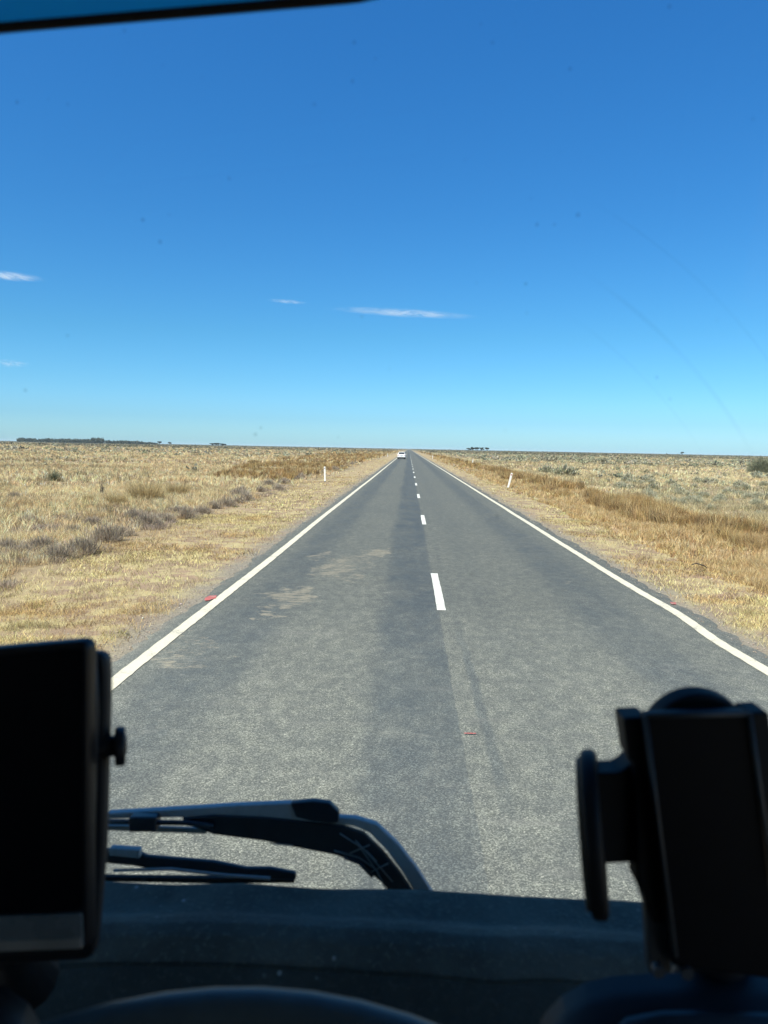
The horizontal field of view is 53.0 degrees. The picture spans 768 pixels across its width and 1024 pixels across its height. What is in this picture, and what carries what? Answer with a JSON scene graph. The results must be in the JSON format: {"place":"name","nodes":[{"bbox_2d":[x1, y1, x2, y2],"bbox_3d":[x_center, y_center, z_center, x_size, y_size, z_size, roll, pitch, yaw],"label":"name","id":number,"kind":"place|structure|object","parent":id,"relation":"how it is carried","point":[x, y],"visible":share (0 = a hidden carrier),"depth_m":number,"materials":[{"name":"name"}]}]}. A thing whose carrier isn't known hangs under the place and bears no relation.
{"place":"outdoors","nodes":[
{"label":"outdoors","id":0,"kind":"place"},
{"bbox_2d":[0,441,767,661],"bbox_3d":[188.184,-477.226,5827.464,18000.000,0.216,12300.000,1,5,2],"label":"ground","id":1,"kind":"structure","parent":0,"point":[225,573],"depth_m":14.86,"materials":[{"name":"beige plant"}]},
{"bbox_2d":[0,536,24,547],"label":"grey shrub","id":2,"kind":"object","parent":1,"relation":"on","point":[8,543],"visible":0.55,"depth_m":16.45,"materials":[{"name":"grey plant"}]},
{"bbox_2d":[6,492,20,497],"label":"grey shrub","id":3,"kind":"object","parent":1,"relation":"on","point":[13,494],"visible":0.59,"depth_m":30.89,"materials":[{"name":"grey plant"}]},
{"bbox_2d":[14,543,40,551],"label":"grey shrub","id":4,"kind":"object","parent":1,"relation":"on","point":[25,547],"visible":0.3,"depth_m":15.85,"materials":[{"name":"grey plant"}]},
{"bbox_2d":[15,513,42,525],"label":"grey shrub","id":5,"kind":"object","parent":1,"relation":"on","point":[26,516],"visible":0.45,"depth_m":20.94,"materials":[{"name":"grey plant"}]},
{"bbox_2d":[20,533,63,547],"bbox_3d":[-7.434,0.624,16.564,1.036,0.417,0.984,2,5,9],"label":"grey shrub","id":6,"kind":"object","parent":1,"relation":"on","point":[42,542],"visible":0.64,"depth_m":16.52,"materials":[{"name":"grey plant"}]},
{"bbox_2d":[45,469,61,480],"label":"green shrub","id":7,"kind":"object","parent":1,"relation":"on","point":[54,475],"visible":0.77,"depth_m":44.90,"materials":[{"name":"green plant"}]},
{"bbox_2d":[42,542,84,560],"bbox_3d":[-6.404,0.732,15.147,0.912,0.439,0.951,5,6,37],"label":"grey shrub","id":8,"kind":"object","parent":1,"relation":"on","point":[57,550],"visible":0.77,"depth_m":15.06,"materials":[{"name":"grey plant"}]},
{"bbox_2d":[62,523,84,534],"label":"grey shrub","id":9,"kind":"object","parent":1,"relation":"on","point":[71,528],"visible":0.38,"depth_m":19.22,"materials":[{"name":"grey plant"}]},
{"bbox_2d":[16,437,155,443],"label":"distant wood","id":10,"kind":"object","parent":1,"relation":"on","point":[75,440],"visible":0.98,"depth_m":1680.90,"materials":[{"name":"green plant"}]},
{"bbox_2d":[60,533,116,555],"bbox_3d":[-6.260,0.634,15.873,1.152,0.535,1.123,3,5,26],"label":"grey shrub","id":11,"kind":"object","parent":1,"relation":"on","point":[86,546],"visible":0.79,"depth_m":15.80,"materials":[{"name":"grey plant"}]},
{"bbox_2d":[80,515,105,526],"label":"grey shrub","id":12,"kind":"object","parent":1,"relation":"on","point":[94,520],"visible":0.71,"depth_m":20.93,"materials":[{"name":"grey plant"}]},
{"bbox_2d":[82,490,106,501],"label":"golden tussock","id":13,"kind":"object","parent":1,"relation":"on","point":[92,496],"visible":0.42,"depth_m":28.71,"materials":[{"name":"beige plant"}]},
{"bbox_2d":[83,519,129,543],"bbox_3d":[-6.481,0.424,17.718,1.163,0.596,1.107,2,5,8],"label":"grey shrub","id":14,"kind":"object","parent":1,"relation":"on","point":[107,533],"visible":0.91,"depth_m":17.65,"materials":[{"name":"grey plant"}]},
{"bbox_2d":[98,488,131,504],"bbox_3d":[-9.733,-0.553,27.754,1.533,0.699,1.566,4,6,32],"label":"golden tussock","id":15,"kind":"object","parent":1,"relation":"on","point":[119,498],"visible":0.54,"depth_m":27.65,"materials":[{"name":"yellow plant"}]},
{"bbox_2d":[111,524,136,535],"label":"grey shrub","id":16,"kind":"object","parent":1,"relation":"on","point":[131,532],"visible":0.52,"depth_m":19.00,"materials":[{"name":"grey plant"}]},
{"bbox_2d":[122,507,143,517],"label":"grey shrub","id":17,"kind":"object","parent":1,"relation":"on","point":[135,513],"visible":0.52,"depth_m":23.12,"materials":[{"name":"grey plant"}]},
{"bbox_2d":[125,510,162,527],"bbox_3d":[-6.408,0.168,21.027,1.090,0.535,1.070,5,6,42],"label":"grey shrub","id":18,"kind":"object","parent":1,"relation":"on","point":[147,520],"visible":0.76,"depth_m":20.98,"materials":[{"name":"grey plant"}]},
{"bbox_2d":[122,476,172,501],"bbox_3d":[-9.399,-0.944,30.089,2.668,1.186,2.694,6,7,44],"label":"golden tussock","id":19,"kind":"object","parent":1,"relation":"on","point":[154,492],"visible":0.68,"depth_m":29.80,"materials":[{"name":"beige plant"}]},
{"bbox_2d":[154,511,178,522],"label":"grey shrub","id":20,"kind":"object","parent":1,"relation":"on","point":[167,515],"visible":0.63,"depth_m":22.09,"materials":[{"name":"grey plant"}]},
{"bbox_2d":[164,504,183,512],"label":"grey shrub","id":21,"kind":"object","parent":1,"relation":"on","point":[178,507],"visible":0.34,"depth_m":25.32,"materials":[{"name":"grey plant"}]},
{"bbox_2d":[161,480,196,494],"bbox_3d":[-8.934,-1.085,33.610,1.891,0.881,1.873,4,5,30],"label":"golden tussock","id":22,"kind":"object","parent":1,"relation":"on","point":[175,489],"visible":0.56,"depth_m":33.52,"materials":[{"name":"beige plant"}]},
{"bbox_2d":[0,463,360,594],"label":"mauve scrub","id":23,"kind":"object","parent":1,"relation":"on","point":[156,524],"visible":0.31,"depth_m":20.10,"materials":[{"name":"grey plant"}]},
{"bbox_2d":[172,504,200,519],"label":"grey shrub","id":24,"kind":"object","parent":1,"relation":"on","point":[186,513],"visible":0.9,"depth_m":23.38,"materials":[{"name":"grey plant"}]},
{"bbox_2d":[192,503,215,514],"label":"grey shrub","id":25,"kind":"object","parent":1,"relation":"on","point":[202,509],"visible":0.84,"depth_m":25.52,"materials":[{"name":"grey plant"}]},
{"bbox_2d":[205,500,227,508],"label":"grey shrub","id":26,"kind":"object","parent":1,"relation":"on","point":[215,506],"visible":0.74,"depth_m":27.58,"materials":[{"name":"grey plant"}]},
{"bbox_2d":[216,496,236,506],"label":"grey shrub","id":27,"kind":"object","parent":1,"relation":"on","point":[229,500],"visible":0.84,"depth_m":28.61,"materials":[{"name":"grey plant"}]},
{"bbox_2d":[229,487,247,498],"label":"grey shrub","id":28,"kind":"object","parent":1,"relation":"on","point":[235,490],"visible":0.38,"depth_m":33.48,"materials":[{"name":"grey plant"}]},
{"bbox_2d":[232,494,249,503],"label":"grey shrub","id":29,"kind":"object","parent":1,"relation":"on","point":[238,499],"visible":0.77,"depth_m":30.67,"materials":[{"name":"grey plant"}]},
{"bbox_2d":[235,485,251,493],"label":"grey shrub","id":30,"kind":"object","parent":1,"relation":"on","point":[241,486],"visible":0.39,"depth_m":35.76,"materials":[{"name":"grey plant"}]},
{"bbox_2d":[235,488,252,498],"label":"grey shrub","id":31,"kind":"object","parent":1,"relation":"on","point":[244,493],"visible":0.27,"depth_m":32.90,"materials":[{"name":"grey plant"}]},
{"bbox_2d":[238,491,254,500],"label":"grey shrub","id":32,"kind":"object","parent":1,"relation":"on","point":[246,496],"visible":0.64,"depth_m":31.86,"materials":[{"name":"grey plant"}]},
{"bbox_2d":[253,484,268,491],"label":"grey shrub","id":33,"kind":"object","parent":1,"relation":"on","point":[261,490],"visible":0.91,"depth_m":37.90,"materials":[{"name":"grey plant"}]},
{"bbox_2d":[259,478,277,484],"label":"grey shrub","id":34,"kind":"object","parent":1,"relation":"on","point":[270,481],"visible":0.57,"depth_m":43.35,"materials":[{"name":"grey plant"}]},
{"bbox_2d":[271,484,283,489],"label":"grey shrub","id":35,"kind":"object","parent":1,"relation":"on","point":[278,487],"visible":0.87,"depth_m":39.41,"materials":[{"name":"grey plant"}]},
{"bbox_2d":[279,478,290,483],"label":"grey shrub","id":36,"kind":"object","parent":1,"relation":"on","point":[284,480],"visible":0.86,"depth_m":46.59,"materials":[{"name":"grey plant"}]},
{"bbox_2d":[0,440,767,581],"bbox_3d":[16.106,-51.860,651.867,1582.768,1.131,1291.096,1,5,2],"label":"plain grass","id":37,"kind":"structure","parent":1,"relation":"on","point":[33,500],"depth_m":47.08,"materials":[{"name":"beige plant"}]},
{"bbox_2d":[208,450,767,551],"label":"dry grass","id":38,"kind":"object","parent":1,"relation":"on","point":[644,507],"visible":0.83,"depth_m":32.47,"materials":[{"name":"brown plant"}]},
{"bbox_2d":[537,463,552,472],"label":"saltbush","id":39,"kind":"object","parent":1,"relation":"on","point":[546,468],"visible":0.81,"depth_m":81.68,"materials":[{"name":"green plant"}]},
{"bbox_2d":[550,463,579,475],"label":"saltbush","id":40,"kind":"object","parent":1,"relation":"on","point":[567,469],"visible":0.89,"depth_m":75.33,"materials":[{"name":"green plant"}]},
{"bbox_2d":[431,457,767,594],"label":"golden grass","id":41,"kind":"structure","parent":1,"relation":"on","point":[749,570],"depth_m":20.81,"materials":[{"name":"beige plant"}]},
{"bbox_2d":[616,483,628,489],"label":"saltbush","id":42,"kind":"object","parent":1,"relation":"on","point":[625,486],"visible":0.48,"depth_m":48.20,"materials":[{"name":"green plant"}]},
{"bbox_2d":[617,483,633,487],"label":"saltbush","id":43,"kind":"object","parent":1,"relation":"on","point":[629,485],"visible":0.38,"depth_m":48.75,"materials":[{"name":"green plant"}]},
{"bbox_2d":[621,471,637,479],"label":"saltbush","id":44,"kind":"object","parent":1,"relation":"on","point":[632,476],"visible":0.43,"depth_m":63.50,"materials":[{"name":"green plant"}]},
{"bbox_2d":[642,474,654,480],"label":"saltbush","id":45,"kind":"object","parent":1,"relation":"on","point":[647,477],"visible":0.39,"depth_m":59.73,"materials":[{"name":"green plant"}]},
{"bbox_2d":[643,479,658,483],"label":"saltbush","id":46,"kind":"object","parent":1,"relation":"on","point":[649,481],"visible":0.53,"depth_m":56.44,"materials":[{"name":"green plant"}]},
{"bbox_2d":[646,481,662,489],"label":"saltbush","id":47,"kind":"object","parent":1,"relation":"on","point":[654,486],"visible":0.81,"depth_m":48.60,"materials":[{"name":"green plant"}]},
{"bbox_2d":[664,478,677,484],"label":"saltbush","id":48,"kind":"object","parent":1,"relation":"on","point":[669,481],"visible":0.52,"depth_m":56.05,"materials":[{"name":"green plant"}]},
{"bbox_2d":[670,485,685,492],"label":"saltbush","id":49,"kind":"object","parent":1,"relation":"on","point":[680,488],"visible":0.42,"depth_m":45.60,"materials":[{"name":"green plant"}]},
{"bbox_2d":[689,496,705,504],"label":"saltbush","id":50,"kind":"object","parent":1,"relation":"on","point":[696,500],"visible":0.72,"depth_m":35.33,"materials":[{"name":"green plant"}]},
{"bbox_2d":[706,503,717,509],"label":"saltbush","id":51,"kind":"object","parent":1,"relation":"on","point":[710,505],"visible":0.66,"depth_m":32.22,"materials":[{"name":"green plant"}]},
{"bbox_2d":[712,495,725,501],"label":"saltbush","id":52,"kind":"object","parent":1,"relation":"on","point":[717,496],"visible":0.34,"depth_m":37.92,"materials":[{"name":"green plant"}]},
{"bbox_2d":[722,488,734,493],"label":"saltbush","id":53,"kind":"object","parent":1,"relation":"on","point":[727,489],"visible":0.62,"depth_m":46.52,"materials":[{"name":"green plant"}]},
{"bbox_2d":[732,489,743,495],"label":"saltbush","id":54,"kind":"object","parent":1,"relation":"on","point":[738,493],"visible":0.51,"depth_m":43.58,"materials":[{"name":"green plant"}]},
{"bbox_2d":[733,479,745,484],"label":"saltbush","id":55,"kind":"object","parent":1,"relation":"on","point":[738,482],"visible":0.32,"depth_m":53.80,"materials":[{"name":"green plant"}]},
{"bbox_2d":[740,482,751,488],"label":"saltbush","id":56,"kind":"object","parent":1,"relation":"on","point":[746,485],"visible":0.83,"depth_m":51.77,"materials":[{"name":"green plant"}]},
{"bbox_2d":[741,491,754,498],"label":"saltbush","id":57,"kind":"object","parent":1,"relation":"on","point":[749,495],"visible":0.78,"depth_m":41.44,"materials":[{"name":"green plant"}]},
{"bbox_2d":[747,497,764,504],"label":"saltbush","id":58,"kind":"object","parent":1,"relation":"on","point":[758,500],"visible":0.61,"depth_m":34.32,"materials":[{"name":"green plant"}]},
{"bbox_2d":[746,456,767,473],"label":"green shrub","id":59,"kind":"object","parent":1,"relation":"on","point":[761,465],"visible":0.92,"depth_m":101.85,"materials":[{"name":"green plant"}]},
{"bbox_2d":[752,491,764,498],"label":"saltbush","id":60,"kind":"object","parent":1,"relation":"on","point":[758,494],"visible":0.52,"depth_m":41.97,"materials":[{"name":"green plant"}]},
{"bbox_2d":[758,481,767,486],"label":"saltbush","id":61,"kind":"object","parent":1,"relation":"on","point":[765,483],"visible":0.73,"depth_m":55.73,"materials":[{"name":"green plant"}]},
{"bbox_2d":[0,0,767,455],"label":"sky","id":62,"kind":"structure","parent":0,"point":[500,225],"materials":[{"name":"blue"}]},
{"bbox_2d":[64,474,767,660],"bbox_3d":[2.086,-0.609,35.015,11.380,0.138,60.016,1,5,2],"label":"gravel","id":63,"kind":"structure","parent":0,"point":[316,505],"depth_m":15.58,"materials":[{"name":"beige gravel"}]},
{"bbox_2d":[106,449,767,901],"bbox_3d":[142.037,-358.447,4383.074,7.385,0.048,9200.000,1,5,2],"label":"road","id":64,"kind":"structure","parent":0,"point":[340,661],"depth_m":7.16,"materials":[{"name":"grey asphalt"}]},
{"bbox_2d":[204,595,216,600],"bbox_3d":[-2.505,1.241,11.130,0.163,0.002,0.417,1,5,2],"label":"painted mark","id":65,"kind":"object","parent":64,"relation":"on","point":[210,597],"visible":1,"depth_m":11.15,"materials":[{"name":"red paint"}]},
{"bbox_2d":[112,458,396,689],"bbox_3d":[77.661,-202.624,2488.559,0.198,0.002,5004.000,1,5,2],"label":"edge line","id":66,"kind":"object","parent":64,"relation":"on","point":[123,674],"visible":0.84,"depth_m":10.04,"materials":[{"name":"paint"}]},
{"bbox_2d":[0,0,767,1023],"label":"campervan","id":67,"kind":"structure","parent":64,"relation":"on","point":[222,942],"depth_m":0.81,"materials":[{"name":"plastic"}]},
{"bbox_2d":[0,637,126,1010],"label":"navigation screen","id":68,"kind":"object","parent":67,"relation":"attached to","point":[60,745],"visible":0.99,"depth_m":0.53,"materials":[{"name":"plastic"}]},
{"bbox_2d":[575,686,767,981],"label":"phone holder","id":69,"kind":"object","parent":67,"relation":"attached to","point":[672,803],"visible":0.99,"depth_m":0.48,"materials":[{"name":"plastic"}]},
{"bbox_2d":[397,452,405,458],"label":"car","id":70,"kind":"object","parent":64,"relation":"on","point":[401,454],"visible":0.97,"depth_m":161.27,"materials":[{"name":"white paint"}]},
{"bbox_2d":[411,460,445,609],"bbox_3d":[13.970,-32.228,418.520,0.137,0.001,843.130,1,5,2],"label":"line","id":71,"kind":"object","parent":64,"relation":"on","point":[440,604],"visible":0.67,"depth_m":12.10,"materials":[{"name":"paint"}]}
]}

